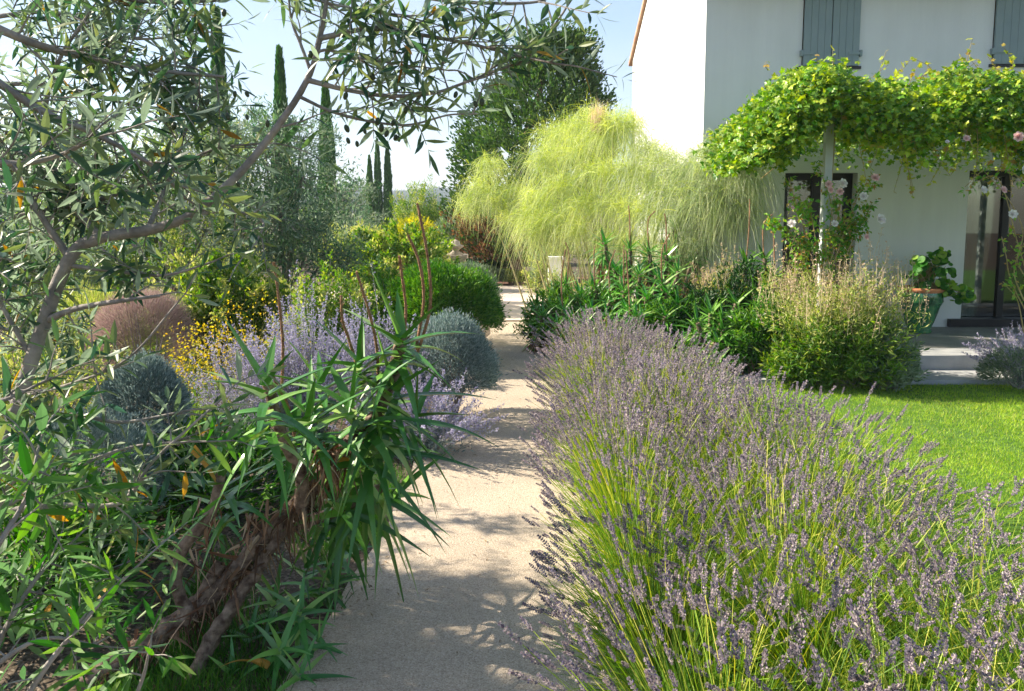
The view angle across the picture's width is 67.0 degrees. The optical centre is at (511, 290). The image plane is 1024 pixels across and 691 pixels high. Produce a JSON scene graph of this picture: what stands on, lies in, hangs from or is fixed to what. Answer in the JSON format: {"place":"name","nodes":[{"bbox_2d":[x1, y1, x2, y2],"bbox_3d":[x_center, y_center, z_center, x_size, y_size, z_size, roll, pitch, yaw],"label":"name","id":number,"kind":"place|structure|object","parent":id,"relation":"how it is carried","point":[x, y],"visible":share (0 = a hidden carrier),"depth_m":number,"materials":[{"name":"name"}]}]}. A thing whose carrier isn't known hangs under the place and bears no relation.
{"place":"outdoors","nodes":[
{"label":"outdoors","id":0,"kind":"place"},
{"bbox_2d":[0,0,642,194],"label":"sky","id":1,"kind":"structure","parent":0,"point":[257,44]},
{"bbox_2d":[0,215,823,690],"bbox_3d":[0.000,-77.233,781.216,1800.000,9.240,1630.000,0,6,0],"label":"ground","id":2,"kind":"structure","parent":0,"point":[28,659],"depth_m":3.32,"materials":[{"name":"soil"}]},
{"bbox_2d":[1,203,71,261],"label":"leafy shrub","id":3,"kind":"object","parent":2,"relation":"on","point":[38,231],"visible":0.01,"depth_m":11.80,"materials":[{"name":"green plant"}]},
{"bbox_2d":[0,111,108,234],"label":"tree","id":4,"kind":"object","parent":2,"relation":"on","point":[19,137],"visible":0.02,"depth_m":29.46,"materials":[{"name":"green plant"}]},
{"bbox_2d":[0,307,130,440],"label":"bed plant","id":5,"kind":"object","parent":2,"relation":"on","point":[12,364],"visible":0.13,"depth_m":5.26,"materials":[{"name":"green plant"}]},
{"bbox_2d":[1,249,141,338],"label":"leafy shrub","id":6,"kind":"object","parent":2,"relation":"on","point":[70,286],"visible":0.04,"depth_m":9.37,"materials":[{"name":"green plant"}]},
{"bbox_2d":[0,188,165,346],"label":"leafy shrub","id":7,"kind":"object","parent":2,"relation":"on","point":[90,272],"visible":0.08,"depth_m":8.87,"materials":[{"name":"green plant"}]},
{"bbox_2d":[21,279,154,383],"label":"leafy shrub","id":8,"kind":"object","parent":2,"relation":"on","point":[91,298],"visible":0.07,"depth_m":7.02,"materials":[{"name":"green plant"}]},
{"bbox_2d":[0,403,179,536],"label":"silver shrub","id":9,"kind":"object","parent":2,"relation":"on","point":[134,436],"visible":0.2,"depth_m":3.78,"materials":[{"name":"leaf"},{"name":"bark"}]},
{"bbox_2d":[0,454,183,653],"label":"bed plant","id":10,"kind":"object","parent":2,"relation":"on","point":[113,513],"visible":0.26,"depth_m":3.13,"materials":[{"name":"green plant"}]},
{"bbox_2d":[34,215,204,294],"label":"leafy shrub","id":11,"kind":"object","parent":2,"relation":"on","point":[148,255],"visible":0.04,"depth_m":10.74,"materials":[{"name":"green plant"}]},
{"bbox_2d":[86,345,196,495],"bbox_3d":[-2.041,0.719,4.307,0.558,0.865,0.586,4,7,35],"label":"silver shrub","id":12,"kind":"object","parent":2,"relation":"on","point":[125,386],"visible":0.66,"depth_m":4.18,"materials":[{"name":"leaf"},{"name":"bark"}]},
{"bbox_2d":[84,284,204,392],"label":"pink shrub","id":13,"kind":"object","parent":2,"relation":"on","point":[125,311],"visible":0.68,"depth_m":6.44,"materials":[{"name":"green plant"}]},
{"bbox_2d":[0,84,289,345],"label":"olive tree","id":14,"kind":"object","parent":2,"relation":"on","point":[172,234],"visible":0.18,"depth_m":8.43,"materials":[{"name":"green plant"}]},
{"bbox_2d":[128,215,256,288],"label":"leafy shrub","id":15,"kind":"object","parent":2,"relation":"on","point":[201,245],"visible":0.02,"depth_m":11.92,"materials":[{"name":"green plant"}]},
{"bbox_2d":[149,318,236,425],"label":"yellow flowers","id":16,"kind":"object","parent":2,"relation":"on","point":[200,360],"visible":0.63,"depth_m":5.68,"materials":[{"name":"yellow plant"}]},
{"bbox_2d":[154,119,258,229],"bbox_3d":[-15.392,-5.670,39.571,5.209,6.263,6.833,1,6,11],"label":"tree","id":17,"kind":"object","parent":2,"relation":"on","point":[205,171],"visible":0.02,"depth_m":39.21,"materials":[{"name":"green plant"}]},
{"bbox_2d":[116,237,298,365],"bbox_3d":[-3.169,0.135,8.028,1.902,1.352,1.446,0,6,0],"label":"leafy shrub","id":18,"kind":"object","parent":2,"relation":"on","point":[205,313],"visible":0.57,"depth_m":7.86,"materials":[{"name":"green plant"}]},
{"bbox_2d":[98,406,318,535],"bbox_3d":[-1.624,0.931,4.123,1.235,0.653,0.999,0,6,0],"label":"bed plant","id":19,"kind":"object","parent":2,"relation":"on","point":[267,488],"visible":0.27,"depth_m":4.04,"materials":[{"name":"green plant"}]},
{"bbox_2d":[210,5,234,262],"bbox_3d":[-7.393,-3.811,19.695,0.620,6.692,0.603,-4,7,-33],"label":"cypress tree","id":20,"kind":"object","parent":2,"relation":"on","point":[220,38],"visible":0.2,"depth_m":19.41,"materials":[{"name":"green plant"}]},
{"bbox_2d":[174,317,307,448],"bbox_3d":[-1.776,0.680,5.160,0.972,0.974,0.846,-4,8,-36],"label":"russian sage","id":21,"kind":"object","parent":2,"relation":"on","point":[254,401],"visible":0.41,"depth_m":5.14,"materials":[{"name":"purple plant"}]},
{"bbox_2d":[180,225,314,317],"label":"leafy shrub","id":22,"kind":"object","parent":2,"relation":"on","point":[246,272],"visible":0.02,"depth_m":10.51,"materials":[{"name":"green plant"}]},
{"bbox_2d":[91,431,412,690],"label":"path side grass","id":23,"kind":"structure","parent":2,"relation":"on","point":[167,681],"depth_m":2.72,"materials":[{"name":"plant"}]},
{"bbox_2d":[190,289,322,413],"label":"yellow flowers","id":24,"kind":"object","parent":2,"relation":"on","point":[244,336],"visible":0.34,"depth_m":5.96,"materials":[{"name":"yellow plant"}]},
{"bbox_2d":[52,203,497,690],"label":"aloe tree","id":25,"kind":"object","parent":2,"relation":"on","point":[340,514],"visible":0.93,"depth_m":2.81,"materials":[{"name":"green plant"}]},
{"bbox_2d":[272,44,292,232],"bbox_3d":[-6.156,-3.556,20.742,0.592,5.963,0.604,0,6,0],"label":"cypress tree","id":26,"kind":"object","parent":2,"relation":"on","point":[280,87],"visible":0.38,"depth_m":20.44,"materials":[{"name":"green plant"}]},
{"bbox_2d":[195,260,391,445],"bbox_3d":[-1.434,0.491,5.247,1.175,1.388,0.965,3,7,25],"label":"russian sage","id":27,"kind":"object","parent":2,"relation":"on","point":[298,364],"visible":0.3,"depth_m":5.20,"materials":[{"name":"purple plant"}]},
{"bbox_2d":[198,92,389,340],"bbox_3d":[-2.563,-0.817,8.916,2.201,3.058,2.009,0,6,0],"label":"olive tree","id":28,"kind":"object","parent":2,"relation":"on","point":[285,258],"visible":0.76,"depth_m":8.86,"materials":[{"name":"green plant"}]},
{"bbox_2d":[265,148,348,219],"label":"tree","id":29,"kind":"object","parent":2,"relation":"on","point":[301,187],"visible":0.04,"depth_m":48.72,"materials":[{"name":"green plant"}]},
{"bbox_2d":[253,201,392,264],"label":"leafy shrub","id":30,"kind":"object","parent":2,"relation":"on","point":[374,218],"visible":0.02,"depth_m":21.85,"materials":[{"name":"green plant"}]},
{"bbox_2d":[0,0,650,690],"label":"olive tree","id":31,"kind":"object","parent":2,"relation":"on","point":[78,178],"visible":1,"depth_m":1.51,"materials":[{"name":"green plant"}]},
{"bbox_2d":[265,249,386,378],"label":"leafy shrub","id":32,"kind":"object","parent":2,"relation":"on","point":[332,304],"visible":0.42,"depth_m":7.14,"materials":[{"name":"green plant"}]},
{"bbox_2d":[317,77,339,246],"bbox_3d":[-4.239,-2.573,17.830,0.520,4.628,0.533,0,6,0],"label":"cypress tree","id":33,"kind":"object","parent":2,"relation":"on","point":[325,98],"visible":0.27,"depth_m":17.63,"materials":[{"name":"green plant"}]},
{"bbox_2d":[300,175,365,218],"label":"tree","id":34,"kind":"object","parent":2,"relation":"on","point":[351,201],"visible":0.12,"depth_m":47.23,"materials":[{"name":"green plant"}]},
{"bbox_2d":[298,161,389,240],"bbox_3d":[-3.357,-1.357,15.705,2.234,2.676,2.896,0,6,0],"label":"leafy tree","id":35,"kind":"object","parent":2,"relation":"on","point":[362,195],"visible":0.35,"depth_m":15.86,"materials":[{"name":"green plant"}]},
{"bbox_2d":[307,218,389,287],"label":"leafy shrub","id":36,"kind":"object","parent":2,"relation":"on","point":[343,235],"visible":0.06,"depth_m":12.32,"materials":[{"name":"green plant"}]},
{"bbox_2d":[365,154,373,229],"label":"cypress tree","id":37,"kind":"object","parent":2,"relation":"on","point":[369,172],"visible":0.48,"depth_m":37.55,"materials":[{"name":"green plant"}]},
{"bbox_2d":[373,138,383,229],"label":"cypress tree","id":38,"kind":"object","parent":2,"relation":"on","point":[378,199],"visible":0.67,"depth_m":37.54,"materials":[{"name":"green plant"}]},
{"bbox_2d":[310,263,446,417],"bbox_3d":[-1.004,0.444,5.692,1.038,1.305,0.873,2,6,18],"label":"russian sage","id":39,"kind":"object","parent":2,"relation":"on","point":[370,352],"visible":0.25,"depth_m":5.63,"materials":[{"name":"purple plant"}]},
{"bbox_2d":[324,257,446,357],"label":"leafy shrub","id":40,"kind":"object","parent":2,"relation":"on","point":[382,281],"visible":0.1,"depth_m":8.05,"materials":[{"name":"green plant"}]},
{"bbox_2d":[382,140,393,230],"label":"cypress tree","id":41,"kind":"object","parent":2,"relation":"on","point":[388,176],"visible":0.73,"depth_m":37.53,"materials":[{"name":"green plant"}]},
{"bbox_2d":[382,198,409,229],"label":"tree","id":42,"kind":"object","parent":2,"relation":"on","point":[396,211],"visible":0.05,"depth_m":58.55,"materials":[{"name":"green plant"}]},
{"bbox_2d":[328,367,508,460],"bbox_3d":[-0.613,0.828,5.014,1.194,0.702,0.896,0,6,0],"label":"russian sage","id":43,"kind":"object","parent":2,"relation":"on","point":[440,438],"visible":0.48,"depth_m":4.96,"materials":[{"name":"purple plant"}]},
{"bbox_2d":[387,173,449,228],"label":"leafy shrub","id":44,"kind":"object","parent":2,"relation":"on","point":[427,211],"visible":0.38,"depth_m":23.61,"materials":[{"name":"green plant"}]},
{"bbox_2d":[379,254,511,363],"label":"round shrub","id":45,"kind":"object","parent":2,"relation":"on","point":[478,294],"visible":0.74,"depth_m":7.65,"materials":[{"name":"green plant"}]},
{"bbox_2d":[431,206,498,267],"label":"leafy shrub","id":46,"kind":"object","parent":2,"relation":"on","point":[447,229],"visible":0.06,"depth_m":18.74,"materials":[{"name":"green plant"}]},
{"bbox_2d":[446,257,504,325],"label":"round shrub","id":47,"kind":"object","parent":2,"relation":"on","point":[469,265],"visible":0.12,"depth_m":9.27,"materials":[{"name":"green plant"}]},
{"bbox_2d":[362,276,607,285],"bbox_3d":[-0.650,-0.215,16.883,5.700,0.026,2.380,0,6,0],"label":"mulch bed","id":48,"kind":"object","parent":2,"relation":"on","point":[506,283],"visible":0.09,"depth_m":16.42,"materials":[{"name":"brown soil"}]},
{"bbox_2d":[481,263,501,280],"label":"ball shrub","id":49,"kind":"object","parent":48,"relation":"on","point":[493,268],"visible":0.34,"depth_m":15.87,"materials":[{"name":"green plant"}]},
{"bbox_2d":[462,248,527,269],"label":"dark hedge","id":50,"kind":"object","parent":48,"relation":"on","point":[497,264],"visible":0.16,"depth_m":17.02,"materials":[{"name":"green plant"}]},
{"bbox_2d":[490,268,511,282],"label":"ball shrub","id":51,"kind":"object","parent":48,"relation":"on","point":[502,274],"visible":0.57,"depth_m":15.85,"materials":[{"name":"green plant"}]},
{"bbox_2d":[501,267,524,282],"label":"ball shrub","id":52,"kind":"object","parent":48,"relation":"on","point":[521,277],"visible":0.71,"depth_m":15.83,"materials":[{"name":"green plant"}]},
{"bbox_2d":[436,18,620,284],"bbox_3d":[0.448,-2.772,16.081,4.040,5.402,3.688,0,6,0],"label":"broadleaf tree","id":53,"kind":"object","parent":48,"relation":"on","point":[559,89],"visible":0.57,"depth_m":15.39,"materials":[{"name":"green plant"}]},
{"bbox_2d":[436,216,597,264],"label":"leafy shrub","id":54,"kind":"object","parent":2,"relation":"on","point":[562,250],"visible":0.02,"depth_m":21.96,"materials":[{"name":"green plant"}]},
{"bbox_2d":[520,242,566,292],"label":"leafy shrub","id":55,"kind":"object","parent":2,"relation":"on","point":[534,277],"visible":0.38,"depth_m":14.08,"materials":[{"name":"green plant"}]},
{"bbox_2d":[512,278,621,342],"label":"leafy shrub","id":56,"kind":"object","parent":2,"relation":"on","point":[557,292],"visible":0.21,"depth_m":8.61,"materials":[{"name":"green plant"}]},
{"bbox_2d":[519,230,627,361],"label":"aloe bush","id":57,"kind":"object","parent":2,"relation":"on","point":[540,314],"visible":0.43,"depth_m":8.48,"materials":[{"name":"green plant"}]},
{"bbox_2d":[597,84,623,274],"bbox_3d":[2.207,-2.638,18.334,0.882,4.656,0.899,5,8,39],"label":"conifer","id":58,"kind":"object","parent":2,"relation":"on","point":[612,101],"visible":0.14,"depth_m":18.17,"materials":[{"name":"green plant"}]},
{"bbox_2d":[446,96,796,311],"bbox_3d":[1.145,-1.011,9.914,5.232,3.115,1.868,5,8,41],"label":"weeping bamboo","id":59,"kind":"object","parent":2,"relation":"on","point":[729,208],"visible":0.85,"depth_m":9.64,"materials":[{"name":"plant"}]},
{"bbox_2d":[587,205,711,349],"bbox_3d":[1.558,-0.054,8.319,1.492,1.728,1.815,0,6,0],"label":"aloe bush","id":60,"kind":"object","parent":2,"relation":"on","point":[661,282],"visible":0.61,"depth_m":8.40,"materials":[{"name":"green plant"}]},
{"bbox_2d":[626,238,698,298],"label":"leafy shrub","id":61,"kind":"object","parent":2,"relation":"on","point":[657,271],"visible":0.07,"depth_m":9.28,"materials":[{"name":"green plant"}]},
{"bbox_2d":[620,285,726,348],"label":"leafy shrub","id":62,"kind":"object","parent":2,"relation":"on","point":[652,319],"visible":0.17,"depth_m":7.77,"materials":[{"name":"green plant"}]},
{"bbox_2d":[682,244,767,303],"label":"flowering shrub","id":63,"kind":"object","parent":2,"relation":"on","point":[708,278],"visible":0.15,"depth_m":8.08,"materials":[{"name":"leaf"},{"name":"petal"},{"name":"stem"}]},
{"bbox_2d":[668,199,789,382],"bbox_3d":[2.280,0.123,7.590,1.736,2.041,0.993,-6,8,-44],"label":"aloe bush","id":64,"kind":"object","parent":2,"relation":"on","point":[718,333],"visible":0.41,"depth_m":7.40,"materials":[{"name":"green plant"}]},
{"bbox_2d":[670,255,799,345],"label":"leafy shrub","id":65,"kind":"object","parent":2,"relation":"on","point":[735,285],"visible":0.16,"depth_m":7.78,"materials":[{"name":"green plant"}]},
{"bbox_2d":[498,304,1023,690],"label":"lavender hedge","id":66,"kind":"object","parent":2,"relation":"on","point":[634,401],"visible":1,"depth_m":2.85,"materials":[{"name":"purple plant"}]},
{"bbox_2d":[723,289,821,372],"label":"leafy shrub","id":67,"kind":"object","parent":2,"relation":"on","point":[755,333],"visible":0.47,"depth_m":7.16,"materials":[{"name":"green plant"}]},
{"bbox_2d":[756,255,813,308],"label":"flowering shrub","id":68,"kind":"object","parent":2,"relation":"on","point":[790,279],"visible":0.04,"depth_m":7.98,"materials":[{"name":"plant"}]},
{"bbox_2d":[757,333,845,389],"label":"leafy shrub","id":69,"kind":"object","parent":2,"relation":"on","point":[768,362],"visible":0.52,"depth_m":6.82,"materials":[{"name":"green plant"}]},
{"bbox_2d":[748,226,932,391],"bbox_3d":[2.944,0.177,7.035,1.584,1.512,1.340,0,6,0],"label":"flowering shrub","id":70,"kind":"object","parent":2,"relation":"on","point":[848,328],"visible":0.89,"depth_m":6.74,"materials":[{"name":"plant"}]},
{"bbox_2d":[717,369,1019,384],"bbox_3d":[7.146,0.833,7.285,10.492,0.095,0.510,0,6,0],"label":"stone step","id":71,"kind":"object","parent":2,"relation":"on","point":[951,376],"visible":0.13,"depth_m":7.09,"materials":[{"name":"grey stone"}]},
{"bbox_2d":[646,348,1014,370],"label":"terrace kerb","id":72,"kind":"structure","parent":71,"relation":"on","point":[943,358],"depth_m":7.48,"materials":[{"name":"grey stone"}]},
{"bbox_2d":[888,327,1023,347],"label":"terrace","id":73,"kind":"structure","parent":2,"relation":"on","point":[946,337],"depth_m":8.64,"materials":[{"name":"grey stone"}]},
{"bbox_2d":[725,95,1010,317],"bbox_3d":[7.250,-0.624,8.155,9.500,2.507,2.130,0,6,0],"label":"pergola","id":74,"kind":"object","parent":73,"relation":"on","point":[828,144],"visible":0.08,"depth_m":7.06,"materials":[{"name":"white metal"}]},
{"bbox_2d":[761,161,885,289],"bbox_3d":[2.795,-0.567,7.011,1.083,1.219,0.357,0,6,0],"label":"climbing rose","id":75,"kind":"object","parent":74,"relation":"attached to","point":[846,231],"visible":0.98,"depth_m":6.99,"materials":[{"name":"green plant"}]},
{"bbox_2d":[692,38,1023,198],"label":"grapevine","id":76,"kind":"object","parent":74,"relation":"on","point":[789,113],"visible":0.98,"depth_m":6.63,"materials":[{"name":"green plant"}]},
{"bbox_2d":[897,285,944,333],"bbox_3d":[4.701,0.219,8.924,0.494,0.527,0.494,0,6,0],"label":"glazed pot","id":77,"kind":"object","parent":73,"relation":"on","point":[935,298],"visible":0.62,"depth_m":8.76,"materials":[{"name":"ceramic"}]},
{"bbox_2d":[900,246,976,304],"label":"geranium","id":78,"kind":"object","parent":77,"relation":"in","point":[924,270],"visible":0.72,"depth_m":8.72,"materials":[{"name":"green plant"}]},
{"bbox_2d":[945,131,1023,332],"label":"climbing rose","id":79,"kind":"object","parent":73,"relation":"on","point":[1017,137],"visible":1,"depth_m":6.54,"materials":[{"name":"green plant"}]},
{"bbox_2d":[960,320,1023,382],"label":"lavender bush","id":80,"kind":"object","parent":2,"relation":"on","point":[1012,339],"visible":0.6,"depth_m":7.00,"materials":[{"name":"purple plant"}]},
{"bbox_2d":[279,286,613,321],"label":"crossing paving","id":81,"kind":"structure","parent":0,"point":[512,296],"depth_m":13.18,"materials":[{"name":"beige stone"}]},
{"bbox_2d":[331,217,465,293],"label":"leafy shrub","id":82,"kind":"object","parent":81,"relation":"on","point":[384,244],"visible":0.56,"depth_m":11.75,"materials":[{"name":"green plant"}]},
{"bbox_2d":[391,212,440,249],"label":"yellow shrub","id":83,"kind":"object","parent":81,"relation":"on","point":[399,225],"visible":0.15,"depth_m":14.88,"materials":[{"name":"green plant"}]},
{"bbox_2d":[447,239,467,297],"bbox_3d":[-0.947,-0.325,13.039,0.400,1.075,0.400,0,6,0],"label":"stone urn","id":84,"kind":"object","parent":81,"relation":"on","point":[458,246],"visible":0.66,"depth_m":12.91,"materials":[{"name":"beige stone"}]},
{"bbox_2d":[548,256,562,280],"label":"garden wall","id":85,"kind":"structure","parent":81,"relation":"on","point":[554,262],"depth_m":13.53,"materials":[{"name":"beige stone"}]},
{"bbox_2d":[541,264,587,298],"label":"leafy shrub","id":86,"kind":"object","parent":81,"relation":"on","point":[554,276],"visible":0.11,"depth_m":11.80,"materials":[{"name":"green plant"}]},
{"bbox_2d":[278,322,687,690],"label":"path","id":87,"kind":"structure","parent":0,"point":[461,607],"depth_m":3.30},
{"bbox_2d":[310,356,563,690],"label":"leaf litter","id":88,"kind":"object","parent":87,"relation":"on","point":[418,546],"visible":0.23,"depth_m":3.46,"materials":[{"name":"brown plant"}]},
{"bbox_2d":[403,306,508,419],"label":"silver shrub","id":89,"kind":"object","parent":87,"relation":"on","point":[480,363],"visible":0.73,"depth_m":5.66,"materials":[{"name":"leaf"},{"name":"bark"}]},
{"bbox_2d":[629,0,1023,326],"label":"house","id":90,"kind":"structure","parent":0,"point":[701,62],"depth_m":9.19,"materials":[{"name":"paint"}]},
{"bbox_2d":[781,173,852,307],"bbox_3d":[3.665,-0.585,9.415,0.860,1.663,0.073,0,6,0],"label":"window","id":91,"kind":"structure","parent":90,"relation":"in","point":[814,190],"depth_m":9.33,"materials":[{"name":"black glass"}]},
{"bbox_2d":[947,171,1023,326],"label":"glass door","id":92,"kind":"structure","parent":90,"relation":"in","point":[988,218],"depth_m":9.45,"materials":[{"name":"clear"}]},
{"bbox_2d":[683,382,1023,688],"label":"lawn","id":93,"kind":"structure","parent":0,"point":[936,430],"depth_m":5.21,"materials":[{"name":"green plant"}]},
{"bbox_2d":[851,330,931,391],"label":"leafy shrub","id":94,"kind":"object","parent":93,"relation":"on","point":[914,370],"visible":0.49,"depth_m":6.70,"materials":[{"name":"green plant"}]},
{"bbox_2d":[973,343,1023,388],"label":"shrub","id":95,"kind":"object","parent":93,"relation":"on","point":[985,367],"visible":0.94,"depth_m":6.84,"materials":[{"name":"green plant"}]},
{"bbox_3d":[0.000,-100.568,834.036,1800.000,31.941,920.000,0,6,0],"label":"hills","id":96,"kind":"structure","parent":0,"visible":0},
{"bbox_2d":[4,181,629,212],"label":"hill woodland","id":97,"kind":"object","parent":96,"relation":"on","point":[405,192],"visible":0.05,"depth_m":615.42,"materials":[{"name":"green plant"}]}
]}

